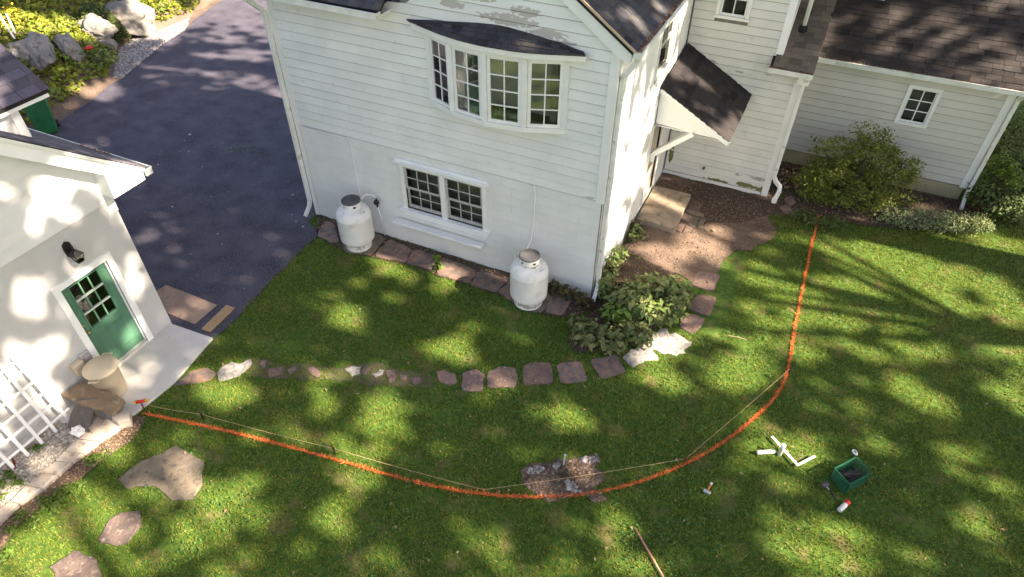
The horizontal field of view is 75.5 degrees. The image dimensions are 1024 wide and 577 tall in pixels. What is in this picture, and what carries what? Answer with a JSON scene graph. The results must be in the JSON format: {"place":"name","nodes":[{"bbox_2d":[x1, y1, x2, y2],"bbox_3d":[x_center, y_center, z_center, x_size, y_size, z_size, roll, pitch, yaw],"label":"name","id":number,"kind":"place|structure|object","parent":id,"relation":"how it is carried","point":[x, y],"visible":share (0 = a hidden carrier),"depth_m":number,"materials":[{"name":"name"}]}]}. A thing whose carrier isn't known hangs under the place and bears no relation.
{"place":"outdoors","nodes":[
{"label":"outdoors","id":0,"kind":"place"},
{"bbox_2d":[0,415,113,507],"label":"gravel","id":1,"kind":"structure","parent":0,"point":[61,434],"depth_m":10.64,"materials":[{"name":"gravel"}]},
{"bbox_2d":[0,478,8,500],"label":"weed","id":2,"kind":"object","parent":1,"relation":"on","point":[2,483],"visible":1,"depth_m":10.22,"materials":[{"name":"green plant"}]},
{"bbox_2d":[0,466,25,488],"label":"weed","id":3,"kind":"object","parent":1,"relation":"on","point":[9,472],"visible":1,"depth_m":10.34,"materials":[{"name":"green plant"}]},
{"bbox_2d":[0,353,69,468],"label":"trellis","id":4,"kind":"object","parent":1,"relation":"on","point":[11,378],"visible":0.97,"depth_m":10.47,"materials":[{"name":"wood"}]},
{"bbox_2d":[24,443,45,452],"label":"weed","id":5,"kind":"object","parent":1,"relation":"on","point":[35,448],"visible":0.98,"depth_m":10.76,"materials":[{"name":"green plant"}]},
{"bbox_2d":[70,425,84,436],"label":"rock","id":6,"kind":"object","parent":1,"relation":"on","point":[78,431],"visible":1,"depth_m":10.87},
{"bbox_2d":[89,414,103,432],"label":"stone slab","id":7,"kind":"structure","parent":1,"relation":"on","point":[96,423],"depth_m":11.01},
{"bbox_2d":[68,398,96,432],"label":"stone slab","id":8,"kind":"structure","parent":7,"relation":"on","point":[83,416],"depth_m":11.01,"materials":[{"name":"stone"}]},
{"bbox_2d":[61,381,125,416],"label":"stone slab","id":9,"kind":"structure","parent":8,"relation":"on","point":[110,404],"depth_m":11.08,"materials":[{"name":"stone"}]},
{"bbox_2d":[0,0,220,129],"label":"bank","id":10,"kind":"structure","parent":0,"point":[92,86],"depth_m":20.70,"materials":[{"name":"soil"}]},
{"bbox_2d":[0,15,15,38],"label":"white pipe","id":11,"kind":"object","parent":10,"relation":"on","point":[7,27],"visible":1,"depth_m":19.74,"materials":[{"name":"plastic"}]},
{"bbox_2d":[5,13,15,33],"bbox_3d":[-15.077,-7.966,19.900,0.060,0.506,0.436,-24,47,-25],"label":"white pipe","id":12,"kind":"object","parent":10,"relation":"on","point":[10,22],"visible":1,"depth_m":19.88,"materials":[{"name":"plastic"}]},
{"bbox_2d":[3,7,26,24],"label":"flowering plant","id":13,"kind":"object","parent":10,"relation":"on","point":[15,17],"visible":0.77,"depth_m":20.54,"materials":[{"name":"yellow plant"}]},
{"bbox_2d":[5,36,31,65],"bbox_3d":[-14.634,-7.053,19.966,0.942,0.930,1.295,1,42,1],"label":"boulder","id":14,"kind":"object","parent":10,"relation":"on","point":[18,50],"visible":0.48,"depth_m":19.56,"materials":[{"name":"stone"}]},
{"bbox_2d":[25,31,56,72],"bbox_3d":[-14.351,-7.170,20.077,0.861,0.956,2.035,-20,46,-21],"label":"boulder","id":15,"kind":"object","parent":10,"relation":"on","point":[40,47],"visible":0.91,"depth_m":19.64,"materials":[{"name":"stone"}]},
{"bbox_2d":[54,32,84,65],"bbox_3d":[-13.989,-7.551,20.946,0.663,1.031,1.661,-26,48,-26],"label":"boulder","id":16,"kind":"object","parent":10,"relation":"on","point":[66,43],"visible":0.8,"depth_m":20.47,"materials":[{"name":"stone"}]},
{"bbox_2d":[76,1,107,19],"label":"bush","id":17,"kind":"object","parent":10,"relation":"on","point":[87,8],"visible":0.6,"depth_m":22.59,"materials":[{"name":"green plant"}]},
{"bbox_2d":[81,13,104,35],"bbox_3d":[-14.236,-8.902,22.625,0.846,1.034,0.949,-17,45,-19],"label":"boulder","id":18,"kind":"object","parent":10,"relation":"on","point":[90,21],"visible":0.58,"depth_m":22.21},
{"bbox_2d":[77,18,118,40],"bbox_3d":[-14.252,-8.867,22.627,1.400,0.741,0.838,8,42,8],"label":"boulder","id":19,"kind":"object","parent":10,"relation":"on","point":[102,29],"visible":0.59,"depth_m":22.37,"materials":[{"name":"stone"}]},
{"bbox_2d":[0,0,199,123],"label":"ground cover","id":20,"kind":"object","parent":10,"relation":"on","point":[62,24],"visible":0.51,"depth_m":21.33,"materials":[{"name":"green plant"}]},
{"bbox_2d":[0,3,23,29],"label":"yellow blooms","id":21,"kind":"object","parent":20,"relation":"on","point":[10,15],"visible":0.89,"depth_m":20.27,"materials":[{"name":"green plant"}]},
{"bbox_2d":[78,41,124,69],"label":"flowering plant","id":22,"kind":"object","parent":10,"relation":"on","point":[97,55],"visible":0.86,"depth_m":21.07,"materials":[{"name":"green plant"}]},
{"bbox_2d":[99,38,117,50],"bbox_3d":[-13.777,-8.317,22.537,0.581,0.439,0.550,-16,44,-18],"label":"boulder","id":23,"kind":"object","parent":10,"relation":"on","point":[111,43],"visible":0.76,"depth_m":22.38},
{"bbox_2d":[107,9,133,45],"bbox_3d":[-13.664,-9.046,22.855,0.747,1.144,0.764,18,45,18],"label":"dwarf conifer","id":24,"kind":"object","parent":10,"relation":"on","point":[112,19],"visible":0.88,"depth_m":22.83,"materials":[{"name":"green plant"}]},
{"bbox_2d":[102,0,156,36],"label":"boulder","id":25,"kind":"object","parent":10,"relation":"on","point":[136,17],"visible":0.64,"depth_m":23.28,"materials":[{"name":"stone"}]},
{"bbox_2d":[53,323,212,423],"bbox_3d":[-6.681,1.659,11.883,1.206,0.075,2.703,18,45,18],"label":"concrete apron","id":26,"kind":"object","parent":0,"point":[153,366],"visible":0.77,"depth_m":12.12,"materials":[{"name":"concrete"}]},
{"bbox_2d":[82,352,126,396],"bbox_3d":[-6.981,1.534,11.388,0.560,0.687,0.674,18,45,18],"label":"trash can","id":27,"kind":"object","parent":26,"relation":"on","point":[103,372],"visible":0.93,"depth_m":11.20,"materials":[{"name":"beige plastic"}]},
{"bbox_2d":[113,17,189,78],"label":"verge gravel","id":28,"kind":"structure","parent":0,"point":[147,46],"depth_m":22.98,"materials":[{"name":"gravel"}]},
{"bbox_2d":[50,0,317,337],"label":"driveway","id":29,"kind":"structure","parent":0,"point":[205,78],"depth_m":17.63,"materials":[{"name":"asphalt"}]},
{"bbox_2d":[23,98,59,133],"bbox_3d":[-13.011,-4.813,18.254,0.629,1.060,0.673,-21,46,-22],"label":"wheelie bin","id":30,"kind":"object","parent":29,"relation":"on","point":[41,116],"visible":0.79,"depth_m":18.08,"materials":[{"name":"green plastic"}]},
{"bbox_2d":[157,285,216,323],"bbox_3d":[-6.742,0.300,13.364,1.490,0.016,0.618,18,45,18],"label":"plywood sheet","id":31,"kind":"object","parent":29,"relation":"on","point":[185,306],"visible":0.8,"depth_m":13.33,"materials":[{"name":"wood"}]},
{"bbox_2d":[202,305,234,331],"bbox_3d":[-5.787,0.588,13.040,0.208,0.030,0.724,15,44,16],"label":"wood plank","id":32,"kind":"object","parent":29,"relation":"on","point":[224,312],"visible":1,"depth_m":13.03,"materials":[{"name":"brown wood"}]},
{"bbox_2d":[318,221,571,315],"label":"foundation walk","id":33,"kind":"structure","parent":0,"point":[457,271],"depth_m":14.25,"materials":[{"name":"stone"}]},
{"bbox_2d":[336,194,374,252],"bbox_3d":[-3.417,-1.440,14.399,0.754,1.219,0.754,18,45,18],"label":"propane tank","id":34,"kind":"object","parent":33,"relation":"on","point":[355,223],"visible":1,"depth_m":14.12,"materials":[{"name":"white metal"}]},
{"bbox_2d":[432,253,443,269],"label":"weed","id":35,"kind":"object","parent":33,"relation":"on","point":[437,258],"visible":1,"depth_m":14.27,"materials":[{"name":"green plant"}]},
{"bbox_2d":[510,249,547,310],"bbox_3d":[0.335,-0.202,13.045,0.754,1.219,0.754,18,45,18],"label":"propane tank","id":36,"kind":"object","parent":33,"relation":"on","point":[528,278],"visible":1,"depth_m":12.74,"materials":[{"name":"white metal"}]},
{"bbox_2d":[174,271,719,391],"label":"stone path","id":37,"kind":"structure","parent":0,"point":[664,342],"depth_m":12.10,"materials":[{"name":"stone"}]},
{"bbox_2d":[0,14,1023,576],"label":"lawn","id":38,"kind":"structure","parent":0,"point":[724,294],"depth_m":11.01,"materials":[{"name":"plant"}]},
{"bbox_2d":[0,419,120,524],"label":"stone curb","id":39,"kind":"structure","parent":38,"relation":"on","point":[80,447],"depth_m":10.49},
{"bbox_2d":[50,480,86,501],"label":"weed","id":40,"kind":"object","parent":38,"relation":"on","point":[72,489],"visible":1,"depth_m":10.18,"materials":[{"name":"green plant"}]},
{"bbox_2d":[0,416,143,550],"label":"soil strip","id":41,"kind":"object","parent":38,"relation":"on","point":[81,466],"visible":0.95,"depth_m":10.54,"materials":[{"name":"soil"}]},
{"bbox_2d":[0,515,40,563],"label":"weed","id":42,"kind":"object","parent":41,"relation":"on","point":[6,552],"visible":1,"depth_m":9.68,"materials":[{"name":"green plant"}]},
{"bbox_2d":[12,495,65,520],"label":"weed","id":43,"kind":"object","parent":41,"relation":"on","point":[48,503],"visible":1,"depth_m":9.98,"materials":[{"name":"green plant"}]},
{"bbox_2d":[80,448,110,466],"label":"weed","id":44,"kind":"object","parent":41,"relation":"on","point":[92,458],"visible":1,"depth_m":10.61,"materials":[{"name":"green plant"}]},
{"bbox_2d":[112,406,132,428],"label":"stone slab","id":45,"kind":"structure","parent":41,"relation":"on","point":[121,417],"depth_m":11.03,"materials":[{"name":"stone"}]},
{"bbox_2d":[50,550,101,576],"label":"stepping stone","id":46,"kind":"object","parent":38,"relation":"on","point":[75,563],"visible":1,"depth_m":9.33,"materials":[{"name":"stone"}]},
{"bbox_2d":[97,511,141,545],"bbox_3d":[-5.764,3.543,9.791,0.516,0.054,0.561,4,42,4],"label":"stepping stone","id":47,"kind":"object","parent":38,"relation":"on","point":[122,528],"visible":1,"depth_m":9.76,"materials":[{"name":"stone"}]},
{"bbox_2d":[134,399,148,409],"bbox_3d":[-6.318,2.004,11.361,0.237,0.285,0.068,-9,43,-11],"label":"string reel","id":48,"kind":"object","parent":38,"relation":"on","point":[140,401],"visible":1,"depth_m":11.27,"materials":[{"name":"red plastic"}]},
{"bbox_2d":[118,445,204,500],"bbox_3d":[-5.414,2.952,10.452,1.318,0.055,0.909,18,45,18],"label":"stepping stone","id":49,"kind":"object","parent":38,"relation":"on","point":[170,481],"visible":1,"depth_m":10.43,"materials":[{"name":"stone"}]},
{"bbox_2d":[246,358,433,387],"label":"worn path soil","id":50,"kind":"structure","parent":38,"relation":"on","point":[368,379],"depth_m":12.01,"materials":[{"name":"soil"}]},
{"bbox_2d":[317,214,589,316],"bbox_3d":[-1.674,-0.511,14.325,6.934,0.001,0.965,18,45,18],"label":"foundation strip","id":51,"kind":"object","parent":38,"relation":"on","point":[568,311],"visible":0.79,"depth_m":14.34,"materials":[{"name":"soil"}]},
{"bbox_2d":[142,215,820,498],"bbox_3d":[1.400,1.600,11.966,14.892,0.036,4.664,-16,44,-17],"label":"painted line","id":52,"kind":"object","parent":38,"relation":"on","point":[675,467],"visible":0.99,"depth_m":10.82,"materials":[{"name":"orange paint"}]},
{"bbox_2d":[0,169,973,546],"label":"dry leaf litter","id":53,"kind":"object","parent":38,"relation":"on","point":[474,275],"visible":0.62,"depth_m":14.16,"materials":[{"name":"plant"}]},
{"bbox_2d":[0,162,981,548],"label":"soil crumbs","id":54,"kind":"object","parent":38,"relation":"on","point":[578,468],"visible":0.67,"depth_m":10.61,"materials":[{"name":"soil"}]},
{"bbox_2d":[4,210,1023,576],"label":"clover","id":55,"kind":"object","parent":38,"relation":"on","point":[648,410],"visible":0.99,"depth_m":11.15,"materials":[{"name":"green plant"}]},
{"bbox_2d":[520,453,606,502],"bbox_3d":[0.845,3.034,10.382,1.322,0.027,0.858,-7,42,-8],"label":"dug patch","id":56,"kind":"object","parent":38,"relation":"on","point":[525,475],"visible":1,"depth_m":10.40,"materials":[{"name":"soil"}]},
{"bbox_2d":[527,455,597,492],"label":"pit gravel","id":57,"kind":"structure","parent":56,"relation":"on","point":[556,466],"depth_m":10.52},
{"bbox_2d":[558,467,568,477],"bbox_3d":[0.808,2.916,10.489,0.181,0.001,0.212,-2,42,-3],"label":"wet hole","id":58,"kind":"object","parent":56,"relation":"on","point":[564,474],"visible":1,"depth_m":10.47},
{"bbox_2d":[547,279,594,310],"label":"bed plant","id":59,"kind":"object","parent":38,"relation":"on","point":[568,291],"visible":0.99,"depth_m":13.29,"materials":[{"name":"green plant"}]},
{"bbox_2d":[161,255,1011,574],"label":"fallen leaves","id":60,"kind":"object","parent":38,"relation":"on","point":[585,409],"visible":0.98,"depth_m":10.73,"materials":[{"name":"brown plant"}]},
{"bbox_2d":[567,254,691,351],"bbox_3d":[2.457,0.441,13.281,1.720,0.001,3.220,22,46,23],"label":"planting bed","id":61,"kind":"object","parent":38,"relation":"on","point":[577,347],"visible":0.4,"depth_m":14.02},
{"bbox_2d":[564,313,656,356],"bbox_3d":[1.855,0.860,12.497,1.768,0.597,0.911,5,42,6],"label":"bed plant","id":62,"kind":"object","parent":61,"relation":"on","point":[589,333],"visible":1,"depth_m":12.38,"materials":[{"name":"green plant"}]},
{"bbox_2d":[598,302,636,328],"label":"bed plant","id":63,"kind":"object","parent":61,"relation":"on","point":[609,313],"visible":0.86,"depth_m":12.74,"materials":[{"name":"green plant"}]},
{"bbox_2d":[594,223,642,301],"bbox_3d":[2.220,-0.662,14.107,0.576,0.659,2.684,16,44,17],"label":"bed plant","id":64,"kind":"object","parent":61,"relation":"on","point":[607,280],"visible":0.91,"depth_m":13.69,"materials":[{"name":"green plant"}]},
{"bbox_2d":[608,285,689,329],"bbox_3d":[2.657,0.369,12.915,1.630,0.718,0.924,5,42,5],"label":"bed plant","id":65,"kind":"object","parent":61,"relation":"on","point":[648,308],"visible":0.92,"depth_m":12.80,"materials":[{"name":"green plant"}]},
{"bbox_2d":[623,271,693,308],"bbox_3d":[2.913,-0.002,13.348,1.561,0.691,0.860,0,42,0],"label":"bed plant","id":66,"kind":"object","parent":61,"relation":"on","point":[665,287],"visible":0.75,"depth_m":13.28,"materials":[{"name":"green plant"}]},
{"bbox_2d":[635,528,663,576],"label":"wooden rod","id":67,"kind":"object","parent":38,"relation":"on","point":[651,556],"visible":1,"depth_m":9.49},
{"bbox_2d":[675,209,704,232],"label":"brick pavers","id":68,"kind":"object","parent":38,"relation":"on","point":[692,221],"visible":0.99,"depth_m":15.51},
{"bbox_2d":[703,482,712,494],"bbox_3d":[3.057,3.096,10.268,0.110,0.052,0.210,26,48,25],"label":"hand sledge","id":69,"kind":"object","parent":38,"relation":"on","point":[707,491],"visible":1,"depth_m":10.22,"materials":[{"name":"metal"}]},
{"bbox_2d":[757,449,774,454],"bbox_3d":[4.125,2.657,10.754,0.281,0.068,0.068,-3,42,-3],"label":"pipe","id":70,"kind":"object","parent":38,"relation":"on","point":[771,451],"visible":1,"depth_m":10.73,"materials":[{"name":"white plastic"}]},
{"bbox_2d":[777,443,785,455],"bbox_3d":[4.361,2.607,10.699,0.068,0.270,0.068,18,45,18],"label":"pipe","id":71,"kind":"object","parent":38,"relation":"on","point":[781,449],"visible":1,"depth_m":10.66,"materials":[{"name":"white plastic"}]},
{"bbox_2d":[771,436,815,465],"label":"framing square","id":72,"kind":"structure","parent":38,"relation":"on","point":[791,457],"depth_m":10.68,"materials":[{"name":"metal"}]},
{"bbox_2d":[788,208,852,230],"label":"shrub","id":73,"kind":"object","parent":38,"relation":"on","point":[809,220],"visible":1,"depth_m":15.36,"materials":[{"name":"green plant"}]},
{"bbox_2d":[820,481,837,500],"bbox_3d":[4.923,3.134,10.228,0.130,0.080,0.327,-13,44,-14],"label":"rubber mallet","id":74,"kind":"object","parent":38,"relation":"on","point":[826,484],"visible":1,"depth_m":10.27,"materials":[{"name":"rubber"}]},
{"bbox_2d":[837,499,850,512],"bbox_3d":[5.045,3.305,10.054,0.244,0.080,0.080,-27,49,-27],"label":"spray can","id":75,"kind":"object","parent":38,"relation":"on","point":[843,505],"visible":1,"depth_m":10.02,"materials":[{"name":"silver metal"}]},
{"bbox_2d":[829,457,871,492],"bbox_3d":[5.288,2.915,10.339,0.475,0.261,0.320,-18,45,-19],"label":"milk crate","id":76,"kind":"object","parent":38,"relation":"on","point":[863,477],"visible":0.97,"depth_m":10.33,"materials":[{"name":"green plastic"}]},
{"bbox_2d":[961,178,1023,226],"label":"bush","id":77,"kind":"object","parent":38,"relation":"on","point":[997,209],"visible":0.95,"depth_m":15.49,"materials":[{"name":"green plant"}]},
{"bbox_2d":[975,133,1023,191],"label":"bush","id":78,"kind":"object","parent":38,"relation":"on","point":[1012,152],"visible":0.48,"depth_m":16.27,"materials":[{"name":"green plant"}]},
{"bbox_2d":[983,149,1023,188],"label":"bush","id":79,"kind":"object","parent":38,"relation":"on","point":[1015,180],"visible":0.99,"depth_m":15.58,"materials":[{"name":"green plant"}]},
{"bbox_2d":[988,102,1023,158],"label":"bush","id":80,"kind":"object","parent":38,"relation":"on","point":[1015,127],"visible":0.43,"depth_m":17.48,"materials":[{"name":"green plant"}]},
{"bbox_2d":[989,175,1023,217],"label":"bush","id":81,"kind":"object","parent":38,"relation":"on","point":[1022,189],"visible":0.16,"depth_m":15.76,"materials":[{"name":"green plant"}]},
{"bbox_3d":[-2.876,2.646,10.713,0.040,0.226,0.040,18,45,18],"label":"garden stake","id":82,"kind":"object","parent":38,"relation":"on","visible":0},
{"bbox_2d":[140,372,785,489],"bbox_3d":[-0.565,2.410,10.915,11.446,0.099,2.060,-3,42,-3],"label":"string line","id":83,"kind":"object","parent":82,"relation":"attached to","point":[467,485],"visible":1,"depth_m":10.60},
{"bbox_2d":[612,161,968,288],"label":"dirt yard","id":84,"kind":"structure","parent":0,"point":[695,261],"depth_m":14.97,"materials":[{"name":"soil"}]},
{"bbox_2d":[624,219,648,243],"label":"bed plant","id":85,"kind":"object","parent":84,"relation":"on","point":[643,237],"visible":0.71,"depth_m":14.88,"materials":[{"name":"green plant"}]},
{"bbox_2d":[636,186,690,232],"bbox_3d":[3.630,-1.900,15.822,0.925,0.190,1.540,18,45,18],"label":"porch step","id":86,"kind":"object","parent":84,"relation":"on","point":[663,209],"visible":0.9,"depth_m":15.65,"materials":[{"name":"stone"}]},
{"bbox_2d":[683,161,984,229],"bbox_3d":[7.764,-2.389,16.475,7.151,0.001,3.047,1,42,0],"label":"mulch bed","id":87,"kind":"object","parent":84,"relation":"on","point":[709,193],"visible":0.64,"depth_m":16.07,"materials":[{"name":"soil"}]},
{"bbox_2d":[780,205,793,215],"bbox_3d":[6.615,-1.855,15.879,0.247,0.075,0.411,-10,43,-11],"label":"slate shard","id":88,"kind":"object","parent":87,"relation":"on","point":[785,209],"visible":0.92,"depth_m":15.87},
{"bbox_2d":[784,196,795,206],"bbox_3d":[6.808,-2.124,16.181,0.271,0.074,0.404,-6,42,-8],"label":"slate shard","id":89,"kind":"object","parent":87,"relation":"on","point":[790,201],"visible":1,"depth_m":16.16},
{"bbox_2d":[775,164,839,194],"bbox_3d":[7.495,-2.744,16.813,1.560,0.132,1.182,18,45,18],"label":"shrub","id":90,"kind":"object","parent":87,"relation":"on","point":[786,175],"visible":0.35,"depth_m":16.93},
{"bbox_2d":[785,120,926,215],"bbox_3d":[8.261,-2.840,15.615,3.070,1.974,1.965,18,45,18],"label":"evergreen shrub","id":91,"kind":"object","parent":87,"relation":"on","point":[824,189],"visible":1,"depth_m":15.55,"materials":[{"name":"green plant"}]},
{"bbox_2d":[871,205,932,229],"bbox_3d":[9.065,-1.694,15.336,1.314,0.550,0.768,18,45,18],"label":"shrub","id":92,"kind":"object","parent":87,"relation":"on","point":[908,216],"visible":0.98,"depth_m":15.25,"materials":[{"name":"green plant"}]},
{"bbox_2d":[908,208,970,234],"bbox_3d":[9.841,-1.561,15.185,1.349,0.548,0.784,18,45,18],"label":"shrub","id":93,"kind":"object","parent":87,"relation":"on","point":[942,219],"visible":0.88,"depth_m":15.12,"materials":[{"name":"green plant"}]},
{"bbox_2d":[945,208,995,236],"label":"shrub","id":94,"kind":"object","parent":87,"relation":"on","point":[975,226],"visible":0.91,"depth_m":15.12,"materials":[{"name":"green plant"}]},
{"bbox_2d":[970,197,992,211],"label":"perennial","id":95,"kind":"object","parent":87,"relation":"on","point":[978,210],"visible":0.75,"depth_m":15.74,"materials":[{"name":"green plant"}]},
{"label":"ground","id":96,"kind":"structure","parent":0,"visible":0},
{"bbox_2d":[0,43,170,462],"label":"white garage","id":97,"kind":"structure","parent":96,"relation":"on","point":[60,311],"depth_m":10.53,"materials":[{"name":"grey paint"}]},
{"bbox_2d":[62,242,84,263],"bbox_3d":[-6.976,-0.578,10.527,0.240,0.346,0.170,18,45,18],"label":"wall lantern","id":98,"kind":"object","parent":97,"relation":"attached to","point":[69,250],"depth_m":10.50,"materials":[{"name":"black metal"}]},
{"bbox_2d":[69,359,84,375],"bbox_3d":[-7.389,1.344,11.275,0.118,0.230,0.190,18,45,18],"label":"utility box","id":99,"kind":"object","parent":97,"relation":"attached to","point":[76,366],"visible":0.84,"depth_m":11.22,"materials":[{"name":"beige plastic"}]},
{"bbox_2d":[78,350,91,362],"bbox_3d":[-7.320,1.174,11.353,0.098,0.180,0.160,18,45,18],"label":"outlet box","id":100,"kind":"object","parent":97,"relation":"attached to","point":[84,355],"visible":0.96,"depth_m":11.31,"materials":[{"name":"grey plastic"}]},
{"bbox_2d":[61,263,142,359],"bbox_3d":[-7.133,0.490,11.591,0.130,1.951,0.869,18,45,18],"label":"green door","id":101,"kind":"structure","parent":97,"relation":"in","point":[95,300],"depth_m":11.55,"materials":[{"name":"paint"}]},
{"bbox_2d":[244,0,1023,301],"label":"white house","id":102,"kind":"structure","parent":96,"relation":"on","point":[462,125],"depth_m":13.65,"materials":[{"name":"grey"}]},
{"bbox_2d":[303,126,361,196],"bbox_3d":[-3.862,-2.722,14.350,1.289,1.463,0.042,18,45,18],"label":"gas line","id":103,"kind":"object","parent":102,"relation":"attached to","point":[351,149],"visible":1,"depth_m":13.97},
{"bbox_2d":[361,194,384,234],"bbox_3d":[-3.132,-1.547,14.557,0.612,1.191,0.134,-26,48,-26],"label":"gas regulator","id":104,"kind":"object","parent":102,"relation":"attached to","point":[376,202],"visible":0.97,"depth_m":14.40,"materials":[{"name":"black metal"}]},
{"bbox_2d":[393,156,489,237],"bbox_3d":[-1.413,-1.874,13.631,2.140,1.410,0.200,18,45,18],"label":"window","id":105,"kind":"structure","parent":102,"relation":"in","point":[448,194],"depth_m":13.63,"materials":[{"name":"grey paint"}]},
{"bbox_2d":[406,19,587,133],"bbox_3d":[-0.416,-3.468,11.214,3.352,1.859,0.499,18,45,18],"label":"bay window","id":106,"kind":"structure","parent":102,"relation":"in","point":[485,41],"depth_m":10.96,"materials":[{"name":"white paint"}]},
{"bbox_2d":[526,185,535,248],"bbox_3d":[0.292,-1.277,12.674,0.134,1.358,0.534,18,45,18],"label":"gas line","id":107,"kind":"object","parent":102,"relation":"attached to","point":[533,216],"visible":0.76,"depth_m":12.83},
{"bbox_2d":[643,126,659,196],"bbox_3d":[3.193,-3.010,15.356,0.060,2.000,0.900,18,45,18],"label":"side door","id":108,"kind":"structure","parent":102,"relation":"in","point":[656,131],"depth_m":15.50,"materials":[{"name":"beige paint"}]},
{"bbox_2d":[654,15,676,81],"bbox_3d":[2.995,-4.838,12.915,0.100,1.240,1.060,18,45,18],"label":"window","id":109,"kind":"structure","parent":102,"relation":"in","point":[664,51],"depth_m":13.10,"materials":[{"name":"grey paint"}]},
{"bbox_2d":[680,131,719,141],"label":"trim","id":110,"kind":"structure","parent":102,"relation":"in","point":[681,132],"depth_m":16.07,"materials":[{"name":"white paint"}]},
{"bbox_2d":[714,0,752,22],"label":"window","id":111,"kind":"structure","parent":102,"relation":"in","point":[736,10],"depth_m":14.08,"materials":[{"name":"white paint"}]},
{"bbox_2d":[894,84,943,128],"bbox_3d":[9.479,-4.266,15.438,0.700,0.960,0.150,18,45,18],"label":"window","id":112,"kind":"structure","parent":102,"relation":"in","point":[919,103],"depth_m":15.42,"materials":[{"name":"white paint"}]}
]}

